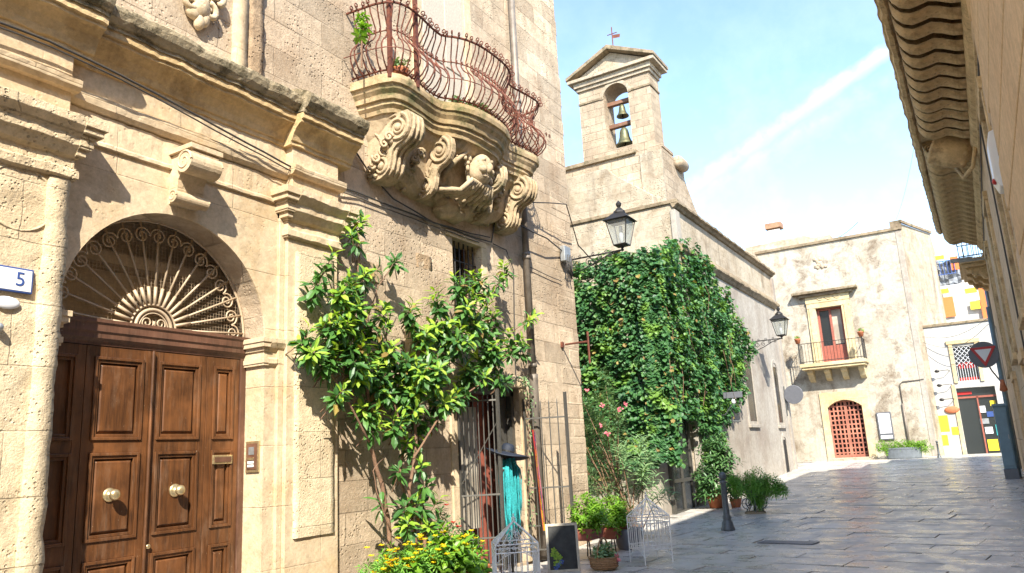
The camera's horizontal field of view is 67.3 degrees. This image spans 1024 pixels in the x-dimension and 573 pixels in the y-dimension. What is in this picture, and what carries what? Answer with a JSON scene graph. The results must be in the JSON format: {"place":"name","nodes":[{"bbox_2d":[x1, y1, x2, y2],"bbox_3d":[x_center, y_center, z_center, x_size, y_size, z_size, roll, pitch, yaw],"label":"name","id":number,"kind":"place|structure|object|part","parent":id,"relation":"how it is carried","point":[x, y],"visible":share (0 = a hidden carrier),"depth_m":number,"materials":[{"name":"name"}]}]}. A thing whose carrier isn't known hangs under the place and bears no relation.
{"place":"outdoors","nodes":[
{"label":"outdoors","id":0,"kind":"place"},
{"bbox_2d":[490,453,1023,572],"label":"paving","id":1,"kind":"structure","parent":0,"point":[949,514],"depth_m":13.82,"materials":[{"name":"stone"}]},
{"bbox_2d":[431,564,490,572],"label":"flower trough","id":2,"kind":"object","parent":1,"relation":"on","point":[489,565],"visible":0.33,"depth_m":9.90,"materials":[{"name":"ceramic"}]},
{"bbox_2d":[285,209,543,572],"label":"climbing shrub","id":3,"kind":"object","parent":2,"relation":"in","point":[427,378],"visible":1,"depth_m":9.46,"materials":[{"name":"green plant"}]},
{"bbox_2d":[355,529,484,572],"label":"marigolds","id":4,"kind":"object","parent":2,"relation":"in","point":[393,566],"visible":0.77,"depth_m":8.81,"materials":[{"name":"yellow plant"}]},
{"bbox_2d":[401,521,491,572],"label":"broad leaf plant","id":5,"kind":"object","parent":2,"relation":"in","point":[454,543],"visible":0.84,"depth_m":9.35,"materials":[{"name":"green plant"}]},
{"bbox_2d":[436,504,465,539],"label":"thin shrub","id":6,"kind":"object","parent":2,"relation":"in","point":[446,517],"visible":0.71,"depth_m":9.88,"materials":[{"name":"green plant"}]},
{"bbox_2d":[502,455,520,572],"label":"display stand","id":7,"kind":"object","parent":1,"relation":"on","point":[511,546],"visible":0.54,"depth_m":10.94,"materials":[{"name":"metal"}]},
{"bbox_2d":[485,443,528,460],"bbox_3d":[-0.080,2.415,11.232,0.652,0.264,0.649,-10,-15,30],"label":"sun hat","id":8,"kind":"object","parent":7,"relation":"on","point":[508,449],"visible":0.84,"depth_m":11.16,"materials":[{"name":"grey fabric"}]},
{"bbox_2d":[498,458,521,541],"bbox_3d":[-0.009,3.081,11.107,0.185,1.191,0.408,-10,-15,30],"label":"fringed scarf","id":9,"kind":"object","parent":7,"relation":"hanging from","point":[512,480],"visible":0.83,"depth_m":11.07,"materials":[{"name":"teal fabric"}]},
{"bbox_2d":[491,514,540,572],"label":"birdcage","id":10,"kind":"object","parent":1,"relation":"on","point":[535,554],"visible":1,"depth_m":9.09,"materials":[{"name":"white paint"}]},
{"bbox_2d":[545,522,580,572],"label":"chalkboard","id":11,"kind":"object","parent":1,"relation":"on","point":[562,546],"visible":1,"depth_m":10.97,"materials":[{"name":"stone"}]},
{"bbox_2d":[566,491,609,556],"bbox_3d":[1.200,3.766,12.158,0.725,1.031,0.750,-10,-15,30],"label":"potted plant","id":12,"kind":"object","parent":1,"relation":"on","point":[591,520],"visible":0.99,"depth_m":12.05,"materials":[{"name":"green plant"}]},
{"bbox_2d":[588,537,620,569],"bbox_3d":[1.297,3.776,10.921,0.446,0.422,0.446,-2,-13,-7],"label":"flower basket","id":13,"kind":"object","parent":1,"relation":"on","point":[597,563],"visible":0.91,"depth_m":10.73,"materials":[{"name":"wicker"}]},
{"bbox_2d":[590,541,616,557],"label":"basket plant","id":14,"kind":"object","parent":13,"relation":"in","point":[603,552],"visible":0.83,"depth_m":10.90,"materials":[{"name":"green plant"}]},
{"bbox_2d":[597,494,633,551],"bbox_3d":[1.712,3.962,12.938,0.742,0.937,0.754,-10,-15,30],"label":"potted plant","id":15,"kind":"object","parent":1,"relation":"on","point":[617,518],"visible":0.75,"depth_m":12.79,"materials":[{"name":"green plant"}]},
{"bbox_2d":[615,526,641,550],"bbox_3d":[1.962,4.244,12.941,0.489,0.360,0.481,-10,-15,30],"label":"wrapped tub","id":16,"kind":"object","parent":1,"relation":"on","point":[622,543],"visible":0.34,"depth_m":12.76,"materials":[{"name":"plastic"}]},
{"bbox_2d":[582,366,675,536],"bbox_3d":[2.013,3.136,14.819,2.305,3.247,1.425,-10,-15,30],"label":"oleander","id":17,"kind":"object","parent":1,"relation":"on","point":[618,491],"visible":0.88,"depth_m":14.73,"materials":[{"name":"green plant"}]},
{"bbox_2d":[626,492,673,565],"bbox_3d":[2.035,3.578,11.468,0.484,1.012,0.464,2,-13,-21],"label":"birdcage","id":18,"kind":"object","parent":1,"relation":"on","point":[640,542],"visible":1,"depth_m":11.41,"materials":[{"name":"white paint"}]},
{"bbox_2d":[690,431,742,507],"bbox_3d":[4.883,4.320,18.214,1.330,1.791,1.068,-10,-15,30],"label":"potted shrub","id":19,"kind":"object","parent":1,"relation":"on","point":[715,462],"visible":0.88,"depth_m":18.13,"materials":[{"name":"green plant"}]},
{"bbox_2d":[719,472,734,530],"bbox_3d":[4.015,4.051,14.501,0.255,1.090,0.255,-10,-15,30],"label":"bollard","id":20,"kind":"object","parent":1,"relation":"on","point":[727,524],"visible":0.98,"depth_m":14.43,"materials":[{"name":"metal"}]},
{"bbox_2d":[727,488,741,507],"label":"potted shrub","id":21,"kind":"object","parent":1,"relation":"on","point":[736,502],"visible":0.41,"depth_m":18.03,"materials":[{"name":"brown ceramic"}]},
{"bbox_2d":[726,466,790,513],"bbox_3d":[5.374,4.444,16.793,1.403,1.072,0.743,-10,-15,30],"label":"feathery plant","id":22,"kind":"object","parent":1,"relation":"on","point":[753,489],"visible":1,"depth_m":16.69,"materials":[{"name":"green plant"}]},
{"bbox_2d":[757,540,819,544],"bbox_3d":[4.456,4.129,12.424,0.900,0.012,0.340,-13,-16,39],"label":"manhole cover","id":23,"kind":"object","parent":1,"relation":"on","point":[789,542],"visible":1,"depth_m":12.37,"materials":[{"name":"grey metal"}]},
{"bbox_2d":[875,439,935,458],"bbox_3d":[14.905,6.162,29.278,2.135,0.795,0.688,-10,-15,30],"label":"planter box","id":24,"kind":"object","parent":1,"relation":"on","point":[906,450],"visible":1,"depth_m":29.07,"materials":[{"name":"green plant"}]},
{"bbox_2d":[935,440,941,457],"bbox_3d":[15.737,6.027,28.430,0.156,0.667,0.156,-10,-15,30],"label":"bollard","id":25,"kind":"object","parent":1,"relation":"on","point":[938,452],"visible":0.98,"depth_m":28.40,"materials":[{"name":"paint"}]},
{"bbox_2d":[969,307,1021,476],"bbox_3d":[13.001,2.831,20.914,0.720,4.562,0.175,-10,-15,30],"label":"give way sign","id":26,"kind":"object","parent":1,"relation":"on","point":[983,354],"visible":0.93,"depth_m":21.00,"materials":[{"name":"red metal"}]},
{"bbox_2d":[991,403,1019,478],"bbox_3d":[12.985,4.072,20.256,0.340,1.950,0.480,-10,-15,30],"label":"utility cabinet","id":27,"kind":"object","parent":1,"relation":"on","point":[1011,470],"visible":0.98,"depth_m":20.08,"materials":[{"name":"grey metal"}]},
{"bbox_3d":[12.867,3.945,20.094,0.220,1.440,0.033,-10,-15,30],"label":"door","id":28,"kind":"part","parent":27,"relation":"part of","materials":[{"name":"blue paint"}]},
{"bbox_2d":[554,0,982,262],"label":"sky","id":29,"kind":"structure","parent":0,"point":[789,112],"materials":[{"name":"blue"}]},
{"bbox_3d":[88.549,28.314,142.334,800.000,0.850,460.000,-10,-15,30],"label":"ground","id":30,"kind":"structure","parent":0,"visible":0},
{"bbox_2d":[0,0,591,572],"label":"palazzo","id":31,"kind":"structure","parent":30,"relation":"on","point":[154,378],"depth_m":8.31,"materials":[{"name":"stone"}]},
{"bbox_2d":[0,296,19,308],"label":"enamel plate","id":32,"kind":"object","parent":31,"relation":"attached to","point":[7,302],"visible":1,"depth_m":5.96,"materials":[{"name":"white ceramic"}]},
{"bbox_2d":[0,265,33,294],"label":"house number","id":33,"kind":"object","parent":31,"relation":"attached to","point":[16,280],"visible":1,"depth_m":6.03,"materials":[{"name":"white ceramic"}]},
{"bbox_2d":[71,345,155,572],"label":"door leaf","id":34,"kind":"structure","parent":31,"relation":"in","point":[109,509],"depth_m":6.96,"materials":[{"name":"brown wood"}]},
{"bbox_2d":[141,352,206,572],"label":"door leaf","id":35,"kind":"structure","parent":31,"relation":"in","point":[174,519],"depth_m":7.48,"materials":[{"name":"brown wood"}]},
{"bbox_2d":[0,27,479,242],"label":"cable","id":36,"kind":"object","parent":31,"relation":"attached to","point":[24,36],"visible":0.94,"depth_m":7.57,"materials":[{"name":"black rubber"}]},
{"bbox_2d":[0,21,494,242],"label":"cable","id":37,"kind":"object","parent":31,"relation":"attached to","point":[117,73],"visible":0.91,"depth_m":7.65,"materials":[{"name":"black rubber"}]},
{"bbox_2d":[245,441,259,472],"bbox_3d":[-2.720,1.782,8.061,0.200,0.320,0.033,-10,-15,30],"label":"intercom","id":38,"kind":"object","parent":31,"relation":"attached to","point":[252,456],"visible":1,"depth_m":8.04,"materials":[{"name":"gold metal"}]},
{"bbox_2d":[351,11,372,67],"bbox_3d":[-1.937,-3.185,9.918,0.292,0.810,0.283,-3,-13,-1],"label":"balcony succulent","id":39,"kind":"object","parent":31,"relation":"on","point":[361,33],"visible":1,"depth_m":9.91,"materials":[{"name":"green plant"}]},
{"bbox_2d":[393,56,410,75],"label":"balcony plant","id":40,"kind":"object","parent":31,"relation":"on","point":[396,63],"visible":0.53,"depth_m":10.22,"materials":[{"name":"green plant"}]},
{"bbox_2d":[357,153,489,237],"bbox_3d":[-1.215,-1.315,11.285,0.021,0.767,3.228,-10,-15,30],"label":"cable","id":41,"kind":"object","parent":31,"relation":"attached to","point":[387,192],"visible":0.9,"depth_m":10.89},
{"bbox_2d":[421,0,465,102],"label":"balcony door","id":42,"kind":"structure","parent":31,"relation":"in","point":[448,14],"depth_m":12.36,"materials":[{"name":"white wood"}]},
{"bbox_2d":[448,95,466,104],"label":"balcony plant","id":43,"kind":"object","parent":31,"relation":"on","point":[456,100],"visible":0.23,"depth_m":11.37,"materials":[{"name":"green plant"}]},
{"bbox_2d":[452,241,477,324],"bbox_3d":[-0.859,-0.019,11.993,0.253,1.310,0.780,-10,-15,30],"label":"window","id":44,"kind":"structure","parent":31,"relation":"in","point":[459,256],"depth_m":12.18,"materials":[{"name":"black glass"}]},
{"bbox_2d":[493,243,516,384],"bbox_3d":[-0.088,0.458,12.652,0.017,2.292,0.624,-10,-15,30],"label":"cable","id":45,"kind":"object","parent":31,"relation":"attached to","point":[513,297],"visible":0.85,"depth_m":12.90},
{"bbox_2d":[485,373,536,526],"bbox_3d":[0.014,2.532,11.947,0.189,2.382,1.502,-10,-15,30],"label":"creeper","id":46,"kind":"object","parent":31,"relation":"attached to","point":[523,378],"visible":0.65,"depth_m":12.43,"materials":[{"name":"green plant"}]},
{"bbox_2d":[532,430,544,530],"bbox_3d":[0.426,3.063,12.218,0.072,1.559,0.125,-10,-15,30],"label":"pipe","id":47,"kind":"object","parent":31,"relation":"attached to","point":[539,487],"visible":0.99,"depth_m":12.20,"materials":[{"name":"red plastic"}]},
{"bbox_2d":[520,225,561,250],"bbox_3d":[0.466,-0.951,13.861,0.165,0.230,2.238,-10,-15,30],"label":"cable","id":48,"kind":"object","parent":31,"relation":"attached to","point":[541,236],"visible":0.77,"depth_m":13.78,"materials":[{"name":"black rubber"}]},
{"bbox_2d":[530,267,561,281],"bbox_3d":[0.618,-0.226,14.073,0.015,0.081,1.260,-10,-15,30],"label":"cable","id":49,"kind":"object","parent":31,"relation":"attached to","point":[545,274],"visible":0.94,"depth_m":14.06,"materials":[{"name":"black rubber"}]},
{"bbox_2d":[560,245,574,276],"bbox_3d":[1.078,-0.477,14.801,0.137,0.576,0.361,-10,-15,30],"label":"junction box","id":50,"kind":"object","parent":31,"relation":"attached to","point":[565,255],"visible":1,"depth_m":14.72,"materials":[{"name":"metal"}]},
{"bbox_2d":[532,202,605,273],"bbox_3d":[1.298,-1.044,15.651,0.577,0.501,5.848,-8,-14,23],"label":"cable","id":51,"kind":"object","parent":31,"relation":"attached to","point":[573,229],"visible":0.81,"depth_m":14.98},
{"bbox_2d":[570,201,637,277],"bbox_3d":[1.695,-0.924,14.861,1.408,1.352,0.516,-10,-15,30],"label":"wall lantern","id":52,"kind":"object","parent":31,"relation":"attached to","point":[618,216],"depth_m":14.65,"materials":[{"name":"metal"}]},
{"bbox_2d":[575,282,696,519],"bbox_3d":[0.672,3.363,20.491,7.640,5.700,2.350,-10,-15,30],"label":"annex","id":53,"kind":"object","parent":30,"relation":"on","point":[681,483],"visible":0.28,"depth_m":18.06,"materials":[{"name":"paint"}]},
{"bbox_2d":[668,419,696,514],"bbox_3d":[4.020,4.222,18.364,0.080,2.310,1.500,-10,-15,30],"label":"glazed door","id":54,"kind":"structure","parent":53,"relation":"in","point":[681,482],"depth_m":18.40,"materials":[{"name":"grey glass"}]},
{"bbox_2d":[565,27,797,505],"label":"church","id":55,"kind":"structure","parent":30,"relation":"on","point":[639,176],"depth_m":22.85,"materials":[{"name":"white stone"}]},
{"bbox_2d":[573,237,757,485],"bbox_3d":[3.679,2.382,21.663,5.104,6.620,8.894,-10,-15,30],"label":"ivy","id":56,"kind":"object","parent":55,"relation":"attached to","point":[660,414],"visible":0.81,"depth_m":18.25,"materials":[{"name":"green plant"}]},
{"bbox_2d":[722,391,742,421],"bbox_3d":[5.915,3.286,20.903,0.833,0.797,0.427,-14,-16,39],"label":"bracket sign","id":57,"kind":"object","parent":55,"relation":"attached to","point":[726,395],"visible":0.95,"depth_m":20.76,"materials":[{"name":"metal"}]},
{"bbox_2d":[742,351,761,427],"bbox_3d":[7.601,3.220,24.535,0.100,2.518,1.280,-10,-15,30],"label":"side window","id":58,"kind":"structure","parent":55,"relation":"in","point":[751,406],"depth_m":24.62,"materials":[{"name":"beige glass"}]},
{"bbox_2d":[752,307,789,350],"bbox_3d":[8.585,1.437,25.634,1.261,1.470,0.561,-10,-15,30],"label":"wall lantern","id":59,"kind":"object","parent":55,"relation":"attached to","point":[778,316],"depth_m":25.47,"materials":[{"name":"metal"}]},
{"bbox_2d":[771,359,786,427],"bbox_3d":[9.606,3.854,27.760,0.100,2.478,1.080,-10,-15,30],"label":"side window","id":60,"kind":"structure","parent":55,"relation":"in","point":[775,373],"depth_m":27.82,"materials":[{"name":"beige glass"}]},
{"bbox_2d":[781,433,791,472],"bbox_3d":[9.775,6.060,27.354,0.100,1.683,0.980,-10,-15,30],"label":"door","id":61,"kind":"structure","parent":55,"relation":"in","point":[785,449],"depth_m":27.45,"materials":[{"name":"paint"}]},
{"bbox_2d":[783,385,802,415],"bbox_3d":[10.423,4.197,28.406,0.690,1.105,0.104,-10,-15,30],"label":"round sign","id":62,"kind":"object","parent":55,"relation":"attached to","point":[793,394],"visible":1,"depth_m":28.42,"materials":[{"name":"metal"}]},
{"bbox_2d":[745,219,967,462],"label":"end house","id":63,"kind":"structure","parent":30,"relation":"on","point":[882,288],"depth_m":31.49,"materials":[{"name":"white paint"}]},
{"bbox_2d":[794,335,800,343],"bbox_3d":[11.796,2.163,31.840,0.270,0.422,0.288,-10,-15,30],"label":"flower pot","id":64,"kind":"object","parent":63,"relation":"on","point":[797,340],"visible":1,"depth_m":31.77,"materials":[{"name":"orange ceramic"}]},
{"bbox_2d":[816,306,848,361],"bbox_3d":[13.405,2.035,32.126,1.010,2.330,0.100,-10,-15,30],"label":"french window","id":65,"kind":"structure","parent":63,"relation":"in","point":[830,320],"depth_m":32.16,"materials":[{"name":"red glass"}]},
{"bbox_2d":[828,400,868,457],"bbox_3d":[13.650,5.870,31.188,1.300,2.520,0.065,-10,-15,30],"label":"lattice door","id":66,"kind":"structure","parent":63,"relation":"in","point":[844,405],"depth_m":31.18,"materials":[{"name":"red wood"}]},
{"bbox_2d":[849,218,871,232],"bbox_3d":[14.846,-2.441,32.739,1.066,0.950,0.373,-5,-13,8],"label":"aerial","id":67,"kind":"object","parent":63,"relation":"on","point":[860,223],"visible":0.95,"depth_m":32.78,"materials":[{"name":"metal"}]},
{"bbox_2d":[857,328,864,336],"bbox_3d":[13.888,1.807,30.620,0.307,0.367,0.273,-10,-15,30],"label":"flower pot","id":68,"kind":"object","parent":63,"relation":"on","point":[861,332],"visible":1,"depth_m":30.55,"materials":[{"name":"orange ceramic"}]},
{"bbox_2d":[876,412,894,439],"bbox_3d":[14.701,5.491,30.315,0.520,1.070,0.084,-10,-15,30],"label":"notice case","id":69,"kind":"object","parent":63,"relation":"attached to","point":[885,425],"visible":0.92,"depth_m":30.28,"materials":[{"name":"white"}]},
{"bbox_2d":[923,328,983,347],"bbox_3d":[17.005,1.960,29.579,0.015,0.721,2.636,7,-16,-37],"label":"cable","id":70,"kind":"object","parent":63,"relation":"attached to","point":[958,345],"visible":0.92,"depth_m":29.46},
{"bbox_2d":[874,0,1023,456],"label":"corner palazzo","id":71,"kind":"structure","parent":30,"relation":"on","point":[950,99],"depth_m":10.65,"materials":[{"name":"stone"}]},
{"bbox_2d":[950,256,984,263],"bbox_3d":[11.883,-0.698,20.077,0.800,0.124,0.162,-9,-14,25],"label":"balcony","id":72,"kind":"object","parent":71,"relation":"attached to","point":[963,259],"visible":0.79,"depth_m":20.05,"materials":[{"name":"stone"}]},
{"bbox_2d":[977,56,984,257],"bbox_3d":[7.748,-2.158,12.710,0.023,0.122,17.700,-10,-15,30],"label":"cable","id":73,"kind":"object","parent":71,"relation":"attached to","point":[978,66],"visible":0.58,"depth_m":12.90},
{"bbox_2d":[987,130,1003,193],"bbox_3d":[5.509,-1.412,8.772,0.150,0.694,0.360,-10,-15,30],"label":"alarm box","id":74,"kind":"object","parent":71,"relation":"attached to","point":[993,158],"visible":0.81,"depth_m":8.64,"materials":[{"name":"white plastic"}]},
{"bbox_2d":[984,241,1011,378],"bbox_3d":[11.071,0.532,17.289,0.390,2.980,1.480,-10,-15,30],"label":"window","id":75,"kind":"structure","parent":71,"relation":"in","point":[986,250],"depth_m":16.97,"materials":[{"name":"brown glass"}]},
{"bbox_2d":[976,76,1023,329],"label":"window","id":76,"kind":"structure","parent":71,"relation":"in","point":[981,106],"depth_m":9.93,"materials":[{"name":"glass"}]},
{"bbox_2d":[982,191,1017,365],"bbox_3d":[8.885,-0.138,13.766,0.390,2.980,1.480,-10,-15,30],"label":"window","id":77,"kind":"structure","parent":71,"relation":"in","point":[985,204],"depth_m":13.49,"materials":[{"name":"glass"}]},
{"bbox_2d":[980,127,1023,348],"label":"cable","id":78,"kind":"object","parent":71,"relation":"attached to","point":[1001,233],"visible":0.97,"depth_m":11.16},
{"bbox_2d":[1010,371,1023,440],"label":"door","id":79,"kind":"structure","parent":71,"relation":"in","point":[1013,378],"depth_m":15.06,"materials":[{"name":"brown wood"}]},
{"bbox_2d":[1017,347,1023,381],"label":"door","id":80,"kind":"structure","parent":71,"relation":"in","point":[1020,356],"depth_m":11.43,"materials":[{"name":"brown wood"}]},
{"bbox_2d":[922,318,1003,454],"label":"white shop","id":81,"kind":"structure","parent":30,"relation":"on","point":[953,369],"depth_m":29.74,"materials":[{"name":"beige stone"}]},
{"bbox_2d":[953,346,979,380],"bbox_3d":[17.631,2.976,29.880,0.740,1.336,0.209,-10,-15,30],"label":"window","id":82,"kind":"structure","parent":81,"relation":"in","point":[966,370],"depth_m":29.93,"materials":[{"name":"white glass"}]},
{"bbox_2d":[956,386,1000,453],"bbox_3d":[17.912,5.099,29.400,1.290,2.480,0.095,-10,-15,30],"label":"shop window","id":83,"kind":"structure","parent":81,"relation":"in","point":[977,413],"depth_m":29.45,"materials":[{"name":"grey glass"}]},
{"bbox_2d":[935,253,997,401],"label":"terraced house","id":84,"kind":"structure","parent":30,"relation":"on","point":[962,301],"depth_m":34.17,"materials":[{"name":"white paint"}]},
{"bbox_2d":[956,243,1023,470],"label":"wing","id":85,"kind":"structure","parent":30,"relation":"on","point":[975,274],"depth_m":21.55,"materials":[{"name":"beige stone"}]},
{"bbox_2d":[999,379,1007,391],"bbox_3d":[13.141,2.651,20.609,0.200,0.340,0.190,-10,-15,30],"label":"wall bell","id":86,"kind":"object","parent":85,"relation":"attached to","point":[1003,387],"depth_m":20.56,"materials":[{"name":"metal"}]}
]}

